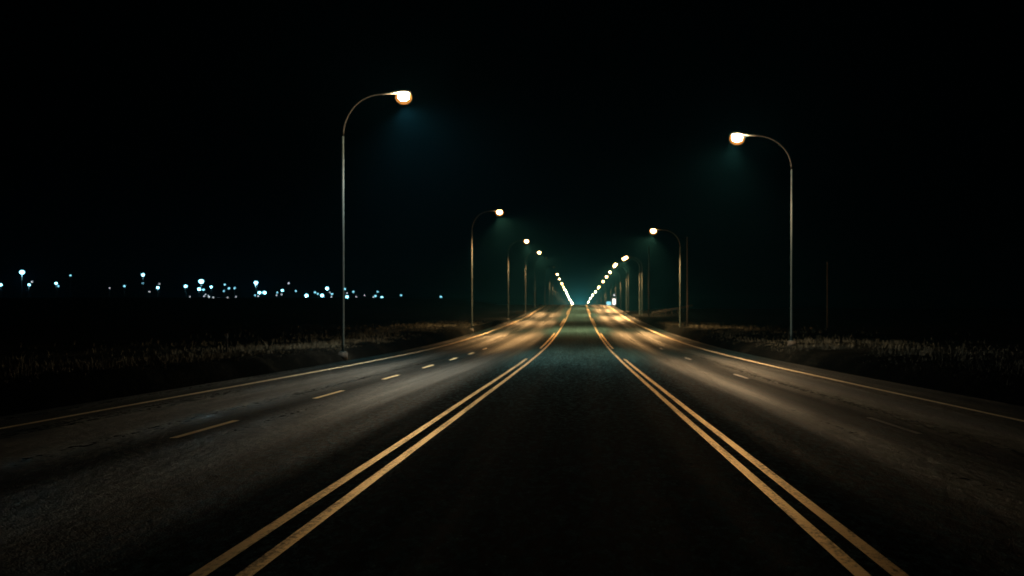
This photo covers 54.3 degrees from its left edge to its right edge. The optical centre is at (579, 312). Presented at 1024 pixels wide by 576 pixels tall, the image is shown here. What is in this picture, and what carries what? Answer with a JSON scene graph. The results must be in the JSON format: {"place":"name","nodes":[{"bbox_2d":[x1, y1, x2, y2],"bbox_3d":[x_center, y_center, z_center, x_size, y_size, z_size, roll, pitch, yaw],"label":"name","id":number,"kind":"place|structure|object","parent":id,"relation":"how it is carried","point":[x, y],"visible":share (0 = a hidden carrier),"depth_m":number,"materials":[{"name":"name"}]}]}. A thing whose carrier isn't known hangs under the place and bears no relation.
{"place":"outdoors","nodes":[
{"label":"outdoors","id":0,"kind":"place"},
{"bbox_2d":[0,320,492,386],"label":"dry grass","id":1,"kind":"structure","parent":0,"point":[176,358],"depth_m":34.84,"materials":[{"name":"brown plant"}]},
{"bbox_2d":[0,305,1023,575],"bbox_3d":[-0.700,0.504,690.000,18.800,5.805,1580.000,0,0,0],"label":"road","id":2,"kind":"structure","parent":0,"point":[576,447],"depth_m":10.51,"materials":[{"name":"grey asphalt"}]},
{"bbox_2d":[171,348,486,437],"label":"lane dashes","id":3,"kind":"object","parent":2,"relation":"on","point":[192,432],"visible":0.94,"depth_m":15.42,"materials":[{"name":"white paint"}]},
{"bbox_2d":[0,305,1023,428],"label":"edge lines","id":4,"kind":"structure","parent":2,"relation":"on","point":[484,333],"depth_m":23.21,"materials":[{"name":"white paint"}]},
{"bbox_2d":[189,305,908,575],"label":"lane lines","id":5,"kind":"structure","parent":2,"relation":"on","point":[851,565],"depth_m":8.48,"materials":[{"name":"yellow paint"}]},
{"bbox_2d":[660,348,921,433],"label":"lane dashes","id":6,"kind":"object","parent":2,"relation":"on","point":[903,428],"visible":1,"depth_m":15.51,"materials":[{"name":"white paint"}]},
{"bbox_2d":[0,297,1023,416],"bbox_3d":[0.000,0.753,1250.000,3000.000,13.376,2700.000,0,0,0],"label":"ground","id":7,"kind":"structure","parent":0,"point":[60,326],"depth_m":70.50,"materials":[{"name":"soil"}]},
{"bbox_2d":[338,89,410,360],"bbox_3d":[-9.143,-3.915,44.600,3.275,12.190,0.750,0,0,0],"label":"street lamp","id":8,"kind":"object","parent":7,"relation":"on","point":[403,95],"visible":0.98,"depth_m":44.55,"materials":[{"name":"metal"}]},
{"bbox_2d":[470,209,502,332],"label":"street lamp","id":9,"kind":"object","parent":7,"relation":"on","point":[499,211],"visible":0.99,"depth_m":97.96,"materials":[{"name":"metal"}]},
{"bbox_2d":[507,239,527,320],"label":"street lamp","id":10,"kind":"object","parent":7,"relation":"on","point":[526,240],"visible":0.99,"depth_m":147.96,"materials":[{"name":"metal"}]},
{"bbox_2d":[524,251,540,312],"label":"street lamp","id":11,"kind":"object","parent":7,"relation":"on","point":[539,252],"visible":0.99,"depth_m":194.95,"materials":[{"name":"metal"}]},
{"bbox_2d":[609,271,620,309],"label":"street lamp","id":12,"kind":"object","parent":7,"relation":"on","point":[620,289],"visible":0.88,"depth_m":255.95,"materials":[{"name":"metal"}]},
{"bbox_2d":[613,265,626,311],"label":"street lamp","id":13,"kind":"object","parent":7,"relation":"on","point":[626,286],"visible":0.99,"depth_m":223.95,"materials":[{"name":"metal"}]},
{"bbox_2d":[614,263,628,311],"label":"street lamp","id":14,"kind":"object","parent":7,"relation":"on","point":[628,286],"visible":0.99,"depth_m":214.95,"materials":[{"name":"metal"}]},
{"bbox_2d":[622,257,639,314],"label":"street lamp","id":15,"kind":"object","parent":7,"relation":"on","point":[639,284],"visible":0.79,"depth_m":174.95,"materials":[{"name":"metal"}]},
{"bbox_2d":[648,246,648,315],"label":"utility pole","id":16,"kind":"object","parent":7,"relation":"on","point":[648,280],"visible":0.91,"depth_m":163.93,"materials":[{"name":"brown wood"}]},
{"bbox_2d":[650,228,680,326],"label":"street lamp","id":17,"kind":"object","parent":7,"relation":"on","point":[653,230],"visible":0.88,"depth_m":100.96,"materials":[{"name":"metal"}]},
{"bbox_2d":[652,305,691,316],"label":"guard rail","id":18,"kind":"object","parent":7,"relation":"on","point":[677,308],"visible":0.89,"depth_m":170.59,"materials":[{"name":"metal"}]},
{"bbox_2d":[686,237,687,325],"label":"utility pole","id":19,"kind":"object","parent":7,"relation":"on","point":[687,288],"visible":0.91,"depth_m":109.93,"materials":[{"name":"brown wood"}]},
{"bbox_2d":[730,131,795,346],"bbox_3d":[9.092,-3.599,49.500,3.275,10.840,0.750,0,0,0],"label":"street lamp","id":20,"kind":"object","parent":7,"relation":"on","point":[736,136],"visible":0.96,"depth_m":49.45,"materials":[{"name":"metal"}]},
{"bbox_2d":[827,262,827,327],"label":"utility pole","id":21,"kind":"object","parent":7,"relation":"on","point":[827,294],"visible":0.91,"depth_m":99.92,"materials":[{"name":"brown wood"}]},
{"bbox_2d":[0,0,1023,310],"label":"sky","id":22,"kind":"structure","parent":0,"point":[176,143],"materials":[{"name":"black"}]},
{"bbox_2d":[657,321,1023,387],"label":"dry grass","id":23,"kind":"structure","parent":0,"point":[888,344],"depth_m":44.65,"materials":[{"name":"brown plant"}]}
]}

